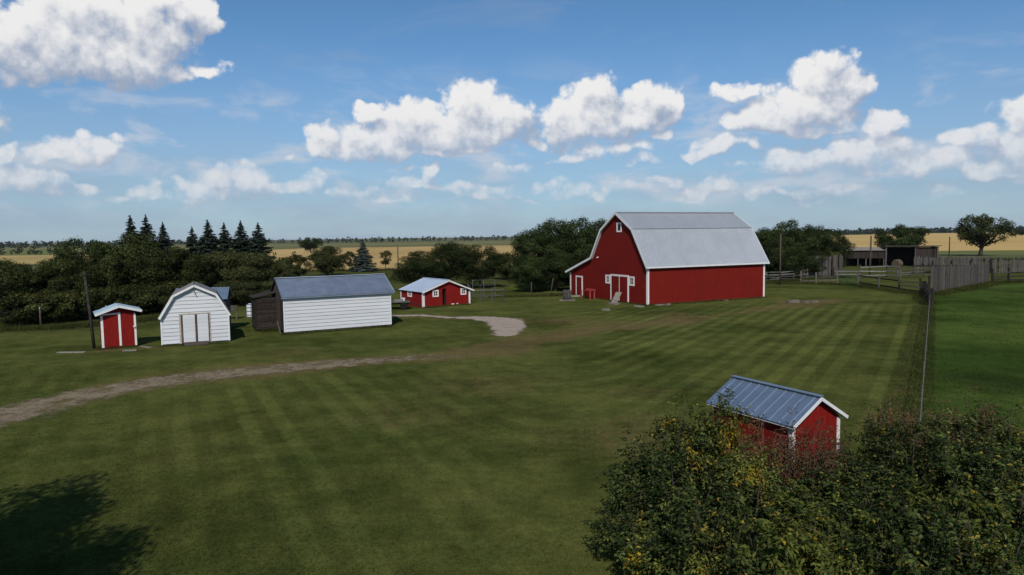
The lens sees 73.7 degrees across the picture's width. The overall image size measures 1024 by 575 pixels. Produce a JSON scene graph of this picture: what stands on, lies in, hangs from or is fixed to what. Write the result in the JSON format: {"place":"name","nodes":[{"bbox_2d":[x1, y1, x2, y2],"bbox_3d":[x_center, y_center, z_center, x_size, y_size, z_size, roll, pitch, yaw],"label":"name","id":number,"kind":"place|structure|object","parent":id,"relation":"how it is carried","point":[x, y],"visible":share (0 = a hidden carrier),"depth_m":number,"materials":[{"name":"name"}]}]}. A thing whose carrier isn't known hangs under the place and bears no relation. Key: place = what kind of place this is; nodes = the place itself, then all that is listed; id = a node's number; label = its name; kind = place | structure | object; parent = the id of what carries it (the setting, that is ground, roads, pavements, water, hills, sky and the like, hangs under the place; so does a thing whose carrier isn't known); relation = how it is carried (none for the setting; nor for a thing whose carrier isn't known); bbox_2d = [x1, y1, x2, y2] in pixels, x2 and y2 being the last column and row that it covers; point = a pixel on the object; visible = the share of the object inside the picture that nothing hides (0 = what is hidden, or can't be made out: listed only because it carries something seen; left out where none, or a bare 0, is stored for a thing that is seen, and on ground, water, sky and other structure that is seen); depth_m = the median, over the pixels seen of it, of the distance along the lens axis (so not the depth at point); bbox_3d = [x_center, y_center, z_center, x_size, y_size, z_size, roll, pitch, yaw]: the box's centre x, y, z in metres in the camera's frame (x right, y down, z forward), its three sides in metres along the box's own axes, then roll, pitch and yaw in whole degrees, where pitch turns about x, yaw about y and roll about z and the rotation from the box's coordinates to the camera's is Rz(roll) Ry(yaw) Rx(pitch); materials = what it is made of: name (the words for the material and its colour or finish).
{"place":"outdoors","nodes":[
{"label":"outdoors","id":0,"kind":"place"},
{"bbox_2d":[0,255,88,264],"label":"ripe field","id":1,"kind":"structure","parent":0,"point":[28,259],"depth_m":284.36,"materials":[{"name":"yellow plant"}]},
{"bbox_2d":[0,353,457,427],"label":"dirt track","id":2,"kind":"structure","parent":0,"point":[32,405],"depth_m":30.15,"materials":[{"name":"grey gravel"}]},
{"bbox_2d":[0,240,554,249],"bbox_3d":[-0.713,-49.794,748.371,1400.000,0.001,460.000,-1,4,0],"label":"green field","id":3,"kind":"structure","parent":0,"point":[387,244],"depth_m":717.67,"materials":[{"name":"green plant"}]},
{"bbox_2d":[267,245,582,269],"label":"stubble field","id":4,"kind":"structure","parent":0,"point":[374,252],"depth_m":309.30,"materials":[{"name":"yellow plant"}]},
{"bbox_2d":[391,314,526,335],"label":"gravel drive","id":5,"kind":"structure","parent":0,"point":[514,326],"depth_m":49.89,"materials":[{"name":"grey gravel"}]},
{"bbox_2d":[0,262,1023,574],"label":"lawn","id":6,"kind":"structure","parent":0,"point":[840,322],"depth_m":24.56,"materials":[{"name":"green plant"}]},
{"bbox_2d":[0,258,39,322],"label":"deciduous tree","id":7,"kind":"object","parent":6,"relation":"on","point":[8,275],"visible":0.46,"depth_m":52.99,"materials":[{"name":"green plant"}]},
{"bbox_2d":[0,291,57,324],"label":"shrub","id":8,"kind":"object","parent":6,"relation":"on","point":[18,314],"visible":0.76,"depth_m":51.86,"materials":[{"name":"green plant"}]},
{"bbox_2d":[7,267,75,320],"bbox_3d":[-38.177,0.619,54.846,5.422,4.480,5.712,2,5,32],"label":"deciduous tree","id":9,"kind":"object","parent":6,"relation":"on","point":[56,284],"visible":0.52,"depth_m":54.44,"materials":[{"name":"green plant"}]},
{"bbox_2d":[21,292,90,322],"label":"shrub","id":10,"kind":"object","parent":6,"relation":"on","point":[56,315],"visible":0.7,"depth_m":53.43,"materials":[{"name":"green plant"}]},
{"bbox_2d":[26,248,102,291],"bbox_3d":[-37.484,-0.329,56.692,5.522,6.120,5.153,2,5,32],"label":"deciduous tree","id":11,"kind":"object","parent":6,"relation":"on","point":[70,265],"visible":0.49,"depth_m":56.44,"materials":[{"name":"green plant"}]},
{"bbox_2d":[41,235,121,288],"bbox_3d":[-37.550,-0.965,59.073,5.943,7.094,5.651,-5,6,-43],"label":"deciduous tree","id":12,"kind":"object","parent":6,"relation":"on","point":[93,247],"visible":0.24,"depth_m":58.54,"materials":[{"name":"green plant"}]},
{"bbox_2d":[81,271,95,348],"bbox_3d":[-25.091,1.387,40.456,0.590,4.712,0.186,-1,4,3],"label":"utility pole","id":13,"kind":"object","parent":6,"relation":"on","point":[84,274],"visible":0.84,"depth_m":40.42,"materials":[{"name":"brown wood"}]},
{"bbox_2d":[55,285,124,319],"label":"shrub","id":14,"kind":"object","parent":6,"relation":"on","point":[94,305],"visible":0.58,"depth_m":54.99,"materials":[{"name":"green plant"}]},
{"bbox_2d":[69,241,129,288],"bbox_3d":[-35.994,-0.784,59.816,4.896,6.577,4.647,-3,5,-24],"label":"deciduous tree","id":15,"kind":"object","parent":6,"relation":"on","point":[107,271],"visible":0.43,"depth_m":58.77,"materials":[{"name":"green plant"}]},
{"bbox_2d":[93,303,141,348],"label":"outhouse","id":16,"kind":"structure","parent":6,"relation":"on","point":[117,324],"depth_m":40.68,"materials":[{"name":"red paint"}]},
{"bbox_2d":[103,315,118,346],"bbox_3d":[-23.761,2.570,40.477,0.740,1.860,0.027,-4,5,-33],"label":"door","id":17,"kind":"structure","parent":16,"relation":"in","point":[111,333],"depth_m":40.46,"materials":[{"name":"red paint"}]},
{"bbox_2d":[90,283,155,308],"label":"shrub","id":18,"kind":"object","parent":6,"relation":"on","point":[108,293],"visible":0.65,"depth_m":57.02,"materials":[{"name":"green plant"}]},
{"bbox_2d":[101,230,172,285],"bbox_3d":[-34.774,-1.400,61.539,6.796,7.516,6.342,2,5,30],"label":"deciduous tree","id":19,"kind":"object","parent":6,"relation":"on","point":[128,245],"visible":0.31,"depth_m":61.10,"materials":[{"name":"green plant"}]},
{"bbox_2d":[122,283,175,313],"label":"shrub","id":20,"kind":"object","parent":6,"relation":"on","point":[159,300],"visible":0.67,"depth_m":58.90,"materials":[{"name":"green plant"}]},
{"bbox_2d":[119,231,188,309],"bbox_3d":[-33.675,-1.471,62.959,5.946,7.408,6.372,2,5,34],"label":"deciduous tree","id":21,"kind":"object","parent":6,"relation":"on","point":[154,252],"visible":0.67,"depth_m":61.19,"materials":[{"name":"green plant"}]},
{"bbox_2d":[154,222,174,252],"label":"spruce tree","id":22,"kind":"object","parent":6,"relation":"on","point":[164,244],"visible":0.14,"depth_m":91.47,"materials":[{"name":"green plant"}]},
{"bbox_2d":[159,246,203,281],"bbox_3d":[-32.212,-0.938,64.782,5.228,6.005,5.508,1,5,26],"label":"deciduous tree","id":23,"kind":"object","parent":6,"relation":"on","point":[187,262],"visible":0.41,"depth_m":64.48,"materials":[{"name":"green plant"}]},
{"bbox_2d":[158,281,230,345],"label":"gambrel shed","id":24,"kind":"structure","parent":6,"relation":"on","point":[194,314],"depth_m":41.77,"materials":[{"name":"white paint"}]},
{"bbox_2d":[183,315,195,341],"bbox_3d":[-19.693,2.528,41.696,0.620,1.645,0.014,-3,5,-24],"label":"door face","id":25,"kind":"structure","parent":24,"relation":"in","point":[188,321],"depth_m":41.69,"materials":[{"name":"white wood"}]},
{"bbox_2d":[198,315,208,340],"bbox_3d":[-19.018,2.496,41.997,0.560,1.645,0.014,-3,5,-24],"label":"door face","id":26,"kind":"structure","parent":24,"relation":"in","point":[202,319],"depth_m":42.00,"materials":[{"name":"white wood"}]},
{"bbox_2d":[171,253,219,286],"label":"deciduous tree","id":27,"kind":"object","parent":6,"relation":"on","point":[206,265],"visible":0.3,"depth_m":66.33,"materials":[{"name":"green plant"}]},
{"bbox_2d":[192,219,226,263],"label":"spruce tree","id":28,"kind":"object","parent":6,"relation":"on","point":[208,243],"visible":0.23,"depth_m":91.31,"materials":[{"name":"green plant"}]},
{"bbox_2d":[215,222,232,252],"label":"spruce tree","id":29,"kind":"object","parent":6,"relation":"on","point":[224,238],"visible":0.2,"depth_m":92.43,"materials":[{"name":"green plant"}]},
{"bbox_2d":[197,250,255,282],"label":"deciduous tree","id":30,"kind":"object","parent":6,"relation":"on","point":[220,259],"visible":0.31,"depth_m":70.41,"materials":[{"name":"green plant"}]},
{"bbox_2d":[227,220,252,254],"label":"spruce tree","id":31,"kind":"object","parent":6,"relation":"on","point":[242,244],"visible":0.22,"depth_m":90.28,"materials":[{"name":"green plant"}]},
{"bbox_2d":[212,281,268,304],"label":"shrub","id":32,"kind":"object","parent":6,"relation":"on","point":[241,295],"visible":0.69,"depth_m":65.53,"materials":[{"name":"green plant"}]},
{"bbox_2d":[217,251,282,283],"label":"deciduous tree","id":33,"kind":"object","parent":6,"relation":"on","point":[250,273],"visible":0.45,"depth_m":71.52,"materials":[{"name":"green plant"}]},
{"bbox_2d":[247,222,277,268],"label":"spruce tree","id":34,"kind":"object","parent":6,"relation":"on","point":[259,244],"visible":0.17,"depth_m":88.42,"materials":[{"name":"green plant"}]},
{"bbox_2d":[258,261,293,280],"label":"deciduous tree","id":35,"kind":"object","parent":6,"relation":"on","point":[282,272],"visible":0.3,"depth_m":75.41,"materials":[{"name":"green plant"}]},
{"bbox_2d":[249,273,394,333],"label":"long shed","id":36,"kind":"structure","parent":6,"relation":"on","point":[306,303],"depth_m":47.30,"materials":[{"name":"white paint"}]},
{"bbox_2d":[303,246,347,275],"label":"deciduous tree","id":37,"kind":"object","parent":6,"relation":"on","point":[324,258],"visible":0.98,"depth_m":115.50,"materials":[{"name":"green plant"}]},
{"bbox_2d":[349,238,379,271],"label":"blue spruce","id":38,"kind":"object","parent":6,"relation":"on","point":[362,260],"visible":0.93,"depth_m":129.24,"materials":[{"name":"green plant"}]},
{"bbox_2d":[390,249,446,283],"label":"deciduous tree","id":39,"kind":"object","parent":6,"relation":"on","point":[419,267],"visible":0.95,"depth_m":80.86,"materials":[{"name":"green plant"}]},
{"bbox_2d":[398,277,473,306],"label":"coop","id":40,"kind":"structure","parent":6,"relation":"on","point":[425,291],"depth_m":62.86,"materials":[{"name":"red paint"}]},
{"bbox_2d":[422,241,484,280],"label":"deciduous tree","id":41,"kind":"object","parent":6,"relation":"on","point":[449,251],"visible":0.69,"depth_m":83.63,"materials":[{"name":"green plant"}]},
{"bbox_2d":[449,243,508,287],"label":"deciduous tree","id":42,"kind":"object","parent":6,"relation":"on","point":[488,267],"visible":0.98,"depth_m":82.78,"materials":[{"name":"green plant"}]},
{"bbox_2d":[497,252,516,279],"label":"deciduous tree","id":43,"kind":"object","parent":6,"relation":"on","point":[507,272],"visible":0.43,"depth_m":99.14,"materials":[{"name":"green plant"}]},
{"bbox_2d":[0,256,1023,447],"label":"tall grass","id":44,"kind":"structure","parent":6,"relation":"on","point":[790,281],"depth_m":49.89,"materials":[{"name":"green plant"}]},
{"bbox_2d":[507,254,547,291],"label":"deciduous tree","id":45,"kind":"object","parent":6,"relation":"on","point":[530,272],"visible":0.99,"depth_m":75.61,"materials":[{"name":"green plant"}]},
{"bbox_2d":[510,228,558,289],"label":"deciduous tree","id":46,"kind":"object","parent":6,"relation":"on","point":[525,244],"visible":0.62,"depth_m":79.01,"materials":[{"name":"green plant"}]},
{"bbox_2d":[537,249,577,290],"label":"deciduous tree","id":47,"kind":"object","parent":6,"relation":"on","point":[555,264],"visible":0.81,"depth_m":76.64,"materials":[{"name":"green plant"}]},
{"bbox_2d":[532,218,584,287],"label":"deciduous tree","id":48,"kind":"object","parent":6,"relation":"on","point":[563,231],"visible":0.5,"depth_m":81.49,"materials":[{"name":"green plant"}]},
{"bbox_2d":[551,216,596,262],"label":"deciduous tree","id":49,"kind":"object","parent":6,"relation":"on","point":[587,243],"visible":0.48,"depth_m":83.46,"materials":[{"name":"green plant"}]},
{"bbox_2d":[581,486,675,567],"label":"shrub","id":50,"kind":"object","parent":6,"relation":"on","point":[607,532],"visible":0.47,"depth_m":12.85,"materials":[{"name":"green plant"}]},
{"bbox_2d":[595,427,698,520],"bbox_3d":[2.841,4.110,14.083,2.171,2.227,2.136,-1,4,-4],"label":"shrub","id":51,"kind":"object","parent":6,"relation":"on","point":[629,485],"visible":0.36,"depth_m":14.03,"materials":[{"name":"green plant"}]},
{"bbox_2d":[612,519,712,574],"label":"shrub","id":52,"kind":"object","parent":6,"relation":"on","point":[630,569],"visible":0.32,"depth_m":11.37,"materials":[{"name":"green plant"}]},
{"bbox_2d":[565,212,769,304],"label":"barn","id":53,"kind":"structure","parent":6,"relation":"on","point":[645,258],"depth_m":64.15,"materials":[{"name":"red paint"}]},
{"bbox_2d":[623,524,726,574],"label":"shrub","id":54,"kind":"object","parent":6,"relation":"on","point":[638,559],"visible":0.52,"depth_m":10.57,"materials":[{"name":"green plant"}]},
{"bbox_2d":[609,404,743,503],"bbox_3d":[3.576,3.877,15.343,2.567,2.487,2.056,-2,4,-15],"label":"shrub","id":55,"kind":"object","parent":6,"relation":"on","point":[691,450],"visible":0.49,"depth_m":15.04,"materials":[{"name":"green plant"}]},
{"bbox_2d":[624,448,758,554],"bbox_3d":[3.326,4.184,12.828,2.497,2.255,2.457,-2,4,-12],"label":"shrub","id":56,"kind":"object","parent":6,"relation":"on","point":[663,493],"visible":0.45,"depth_m":12.53,"materials":[{"name":"green plant"}]},
{"bbox_2d":[655,387,764,496],"bbox_3d":[4.764,3.655,16.426,2.592,2.736,1.987,1,4,18],"label":"shrub","id":57,"kind":"object","parent":6,"relation":"on","point":[709,429],"visible":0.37,"depth_m":15.91,"materials":[{"name":"green plant"}]},
{"bbox_2d":[642,478,795,574],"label":"shrub","id":58,"kind":"object","parent":6,"relation":"on","point":[675,535],"visible":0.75,"depth_m":10.59,"materials":[{"name":"green plant"}]},
{"bbox_2d":[700,434,782,519],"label":"shrub","id":59,"kind":"object","parent":6,"relation":"on","point":[750,466],"visible":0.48,"depth_m":14.57,"materials":[{"name":"green plant"}]},
{"bbox_2d":[723,412,797,486],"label":"shrub","id":60,"kind":"object","parent":6,"relation":"on","point":[775,459],"visible":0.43,"depth_m":15.37,"materials":[{"name":"green plant"}]},
{"bbox_2d":[700,465,838,570],"bbox_3d":[4.391,4.333,12.675,2.683,1.950,2.149,-3,5,-24],"label":"shrub","id":61,"kind":"object","parent":6,"relation":"on","point":[757,511],"visible":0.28,"depth_m":12.44,"materials":[{"name":"green plant"}]},
{"bbox_2d":[755,227,786,271],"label":"deciduous tree","id":62,"kind":"object","parent":6,"relation":"on","point":[771,241],"visible":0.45,"depth_m":90.03,"materials":[{"name":"green plant"}]},
{"bbox_2d":[698,507,849,574],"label":"shrub","id":63,"kind":"object","parent":6,"relation":"on","point":[762,525],"visible":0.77,"depth_m":10.27,"materials":[{"name":"green plant"}]},
{"bbox_2d":[706,375,848,488],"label":"well shed","id":64,"kind":"structure","parent":6,"relation":"on","point":[773,403],"depth_m":17.34,"materials":[{"name":"red paint"}]},
{"bbox_2d":[764,245,803,276],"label":"deciduous tree","id":65,"kind":"object","parent":6,"relation":"on","point":[774,259],"visible":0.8,"depth_m":88.69,"materials":[{"name":"green plant"}]},
{"bbox_2d":[735,472,843,532],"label":"shrub","id":66,"kind":"object","parent":6,"relation":"on","point":[807,482],"visible":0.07,"depth_m":14.07,"materials":[{"name":"green plant"}]},
{"bbox_2d":[763,219,818,277],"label":"deciduous tree","id":67,"kind":"object","parent":6,"relation":"on","point":[794,234],"visible":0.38,"depth_m":93.70,"materials":[{"name":"green plant"}]},
{"bbox_2d":[759,403,855,501],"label":"shrub","id":68,"kind":"object","parent":6,"relation":"on","point":[800,462],"visible":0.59,"depth_m":15.49,"materials":[{"name":"green plant"}]},
{"bbox_2d":[787,244,828,274],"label":"deciduous tree","id":69,"kind":"object","parent":6,"relation":"on","point":[812,267],"visible":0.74,"depth_m":91.21,"materials":[{"name":"green plant"}]},
{"bbox_2d":[785,223,833,263],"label":"deciduous tree","id":70,"kind":"object","parent":6,"relation":"on","point":[809,231],"visible":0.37,"depth_m":94.20,"materials":[{"name":"green plant"}]},
{"bbox_2d":[759,478,880,569],"bbox_3d":[5.643,4.443,12.396,2.130,1.734,2.262,2,5,37],"label":"shrub","id":71,"kind":"object","parent":6,"relation":"on","point":[800,489],"visible":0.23,"depth_m":12.23,"materials":[{"name":"green plant"}]},
{"bbox_2d":[802,254,842,277],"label":"plank fence","id":72,"kind":"object","parent":6,"relation":"on","point":[828,265],"visible":0.44,"depth_m":93.06,"materials":[{"name":"grey wood"}]},
{"bbox_2d":[816,227,856,274],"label":"deciduous tree","id":73,"kind":"object","parent":6,"relation":"on","point":[837,245],"visible":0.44,"depth_m":96.89,"materials":[{"name":"green plant"}]},
{"bbox_2d":[799,438,880,486],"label":"shrub","id":74,"kind":"object","parent":6,"relation":"on","point":[853,455],"visible":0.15,"depth_m":16.21,"materials":[{"name":"green plant"}]},
{"bbox_2d":[772,505,923,574],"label":"shrub","id":75,"kind":"object","parent":6,"relation":"on","point":[824,551],"visible":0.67,"depth_m":10.24,"materials":[{"name":"green plant"}]},
{"bbox_2d":[799,458,911,520],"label":"shrub","id":76,"kind":"object","parent":6,"relation":"on","point":[831,489],"visible":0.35,"depth_m":14.23,"materials":[{"name":"green plant"}]},
{"bbox_2d":[842,404,928,472],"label":"shrub","id":77,"kind":"object","parent":6,"relation":"on","point":[870,435],"visible":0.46,"depth_m":16.44,"materials":[{"name":"green plant"}]},
{"bbox_2d":[816,459,957,570],"bbox_3d":[6.630,4.282,11.992,2.497,2.088,2.457,1,5,23],"label":"shrub","id":78,"kind":"object","parent":6,"relation":"on","point":[902,510],"visible":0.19,"depth_m":12.12,"materials":[{"name":"green plant"}]},
{"bbox_2d":[857,271,919,291],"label":"rail fence","id":79,"kind":"object","parent":6,"relation":"on","point":[898,280],"visible":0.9,"depth_m":72.08,"materials":[{"name":"grey wood"}]},
{"bbox_2d":[855,386,925,463],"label":"shrub","id":80,"kind":"object","parent":6,"relation":"on","point":[884,416],"visible":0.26,"depth_m":17.00,"materials":[{"name":"green plant"}]},
{"bbox_2d":[842,245,941,265],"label":"cattle shelter","id":81,"kind":"object","parent":6,"relation":"on","point":[880,256],"visible":0.74,"depth_m":123.34,"materials":[{"name":"wood"}]},
{"bbox_2d":[837,426,960,512],"bbox_3d":[8.273,4.051,14.362,2.683,2.151,2.149,-3,5,-26],"label":"shrub","id":82,"kind":"object","parent":6,"relation":"on","point":[905,476],"visible":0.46,"depth_m":14.10,"materials":[{"name":"green plant"}]},
{"bbox_2d":[913,256,990,273],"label":"plank fence","id":83,"kind":"object","parent":6,"relation":"on","point":[967,260],"visible":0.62,"depth_m":99.61,"materials":[{"name":"grey wood"}]},
{"bbox_2d":[928,262,989,291],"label":"plank fence","id":84,"kind":"object","parent":6,"relation":"on","point":[946,277],"visible":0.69,"depth_m":72.16,"materials":[{"name":"grey wood"}]},
{"bbox_2d":[991,259,1023,272],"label":"plank fence","id":85,"kind":"object","parent":6,"relation":"on","point":[1004,265],"visible":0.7,"depth_m":98.07,"materials":[{"name":"grey wood"}]},
{"bbox_2d":[0,231,1023,438],"bbox_3d":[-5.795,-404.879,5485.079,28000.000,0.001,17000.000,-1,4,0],"label":"ground","id":86,"kind":"structure","parent":0,"point":[450,239],"depth_m":1137.58,"materials":[{"name":"green plant"}]},
{"bbox_2d":[0,225,1023,247],"bbox_3d":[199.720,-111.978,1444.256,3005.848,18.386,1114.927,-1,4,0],"label":"treeline","id":87,"kind":"object","parent":86,"relation":"on","point":[844,232],"visible":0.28,"depth_m":1305.43,"materials":[{"name":"green plant"}]},
{"bbox_2d":[873,223,931,247],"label":"deciduous tree","id":88,"kind":"object","parent":86,"relation":"on","point":[906,236],"visible":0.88,"depth_m":148.01,"materials":[{"name":"green plant"}]},
{"bbox_2d":[954,213,1017,255],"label":"deciduous tree","id":89,"kind":"object","parent":86,"relation":"on","point":[979,236],"visible":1,"depth_m":161.66,"materials":[{"name":"green plant"}]},
{"bbox_2d":[0,0,1023,243],"label":"sky","id":90,"kind":"structure","parent":0,"point":[330,119],"materials":[{"name":"blue"}]},
{"bbox_2d":[829,233,1023,250],"bbox_3d":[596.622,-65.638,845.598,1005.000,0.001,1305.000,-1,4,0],"label":"grain field","id":91,"kind":"structure","parent":0,"point":[1011,243],"depth_m":347.16,"materials":[{"name":"yellow plant"}]},
{"bbox_2d":[917,277,1023,523],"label":"pasture","id":92,"kind":"structure","parent":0,"point":[1003,291],"depth_m":35.39,"materials":[{"name":"green plant"}]},
{"bbox_2d":[830,495,1006,574],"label":"shrub","id":93,"kind":"object","parent":92,"relation":"on","point":[904,555],"visible":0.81,"depth_m":10.08,"materials":[{"name":"green plant"}]},
{"bbox_2d":[875,405,964,457],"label":"shrub","id":94,"kind":"object","parent":92,"relation":"on","point":[917,443],"visible":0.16,"depth_m":16.34,"materials":[{"name":"green plant"}]},
{"bbox_2d":[882,472,1023,574],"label":"shrub","id":95,"kind":"object","parent":92,"relation":"on","point":[972,496],"visible":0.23,"depth_m":11.39,"materials":[{"name":"green plant"}]},
{"bbox_2d":[901,406,1009,465],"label":"shrub","id":96,"kind":"object","parent":92,"relation":"on","point":[956,446],"visible":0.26,"depth_m":16.03,"materials":[{"name":"green plant"}]},
{"bbox_2d":[888,416,1023,522],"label":"shrub","id":97,"kind":"object","parent":92,"relation":"on","point":[952,471],"visible":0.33,"depth_m":13.57,"materials":[{"name":"green plant"}]},
{"bbox_2d":[906,480,1023,574],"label":"shrub","id":98,"kind":"object","parent":92,"relation":"on","point":[978,545],"visible":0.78,"depth_m":10.12,"materials":[{"name":"green plant"}]},
{"bbox_2d":[923,383,1023,447],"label":"shrub","id":99,"kind":"object","parent":92,"relation":"on","point":[985,410],"visible":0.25,"depth_m":16.82,"materials":[{"name":"green plant"}]},
{"bbox_2d":[935,467,1023,572],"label":"shrub","id":100,"kind":"object","parent":92,"relation":"on","point":[1017,522],"visible":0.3,"depth_m":11.66,"materials":[{"name":"green plant"}]},
{"bbox_2d":[946,443,1023,533],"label":"shrub","id":101,"kind":"object","parent":92,"relation":"on","point":[999,461],"visible":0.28,"depth_m":13.14,"materials":[{"name":"green plant"}]},
{"bbox_2d":[961,403,1023,484],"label":"shrub","id":102,"kind":"object","parent":92,"relation":"on","point":[1015,435],"visible":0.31,"depth_m":16.09,"materials":[{"name":"green plant"}]},
{"bbox_2d":[938,250,1023,254],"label":"green strip","id":103,"kind":"object","parent":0,"point":[1015,252],"depth_m":184.52,"materials":[{"name":"plant"}]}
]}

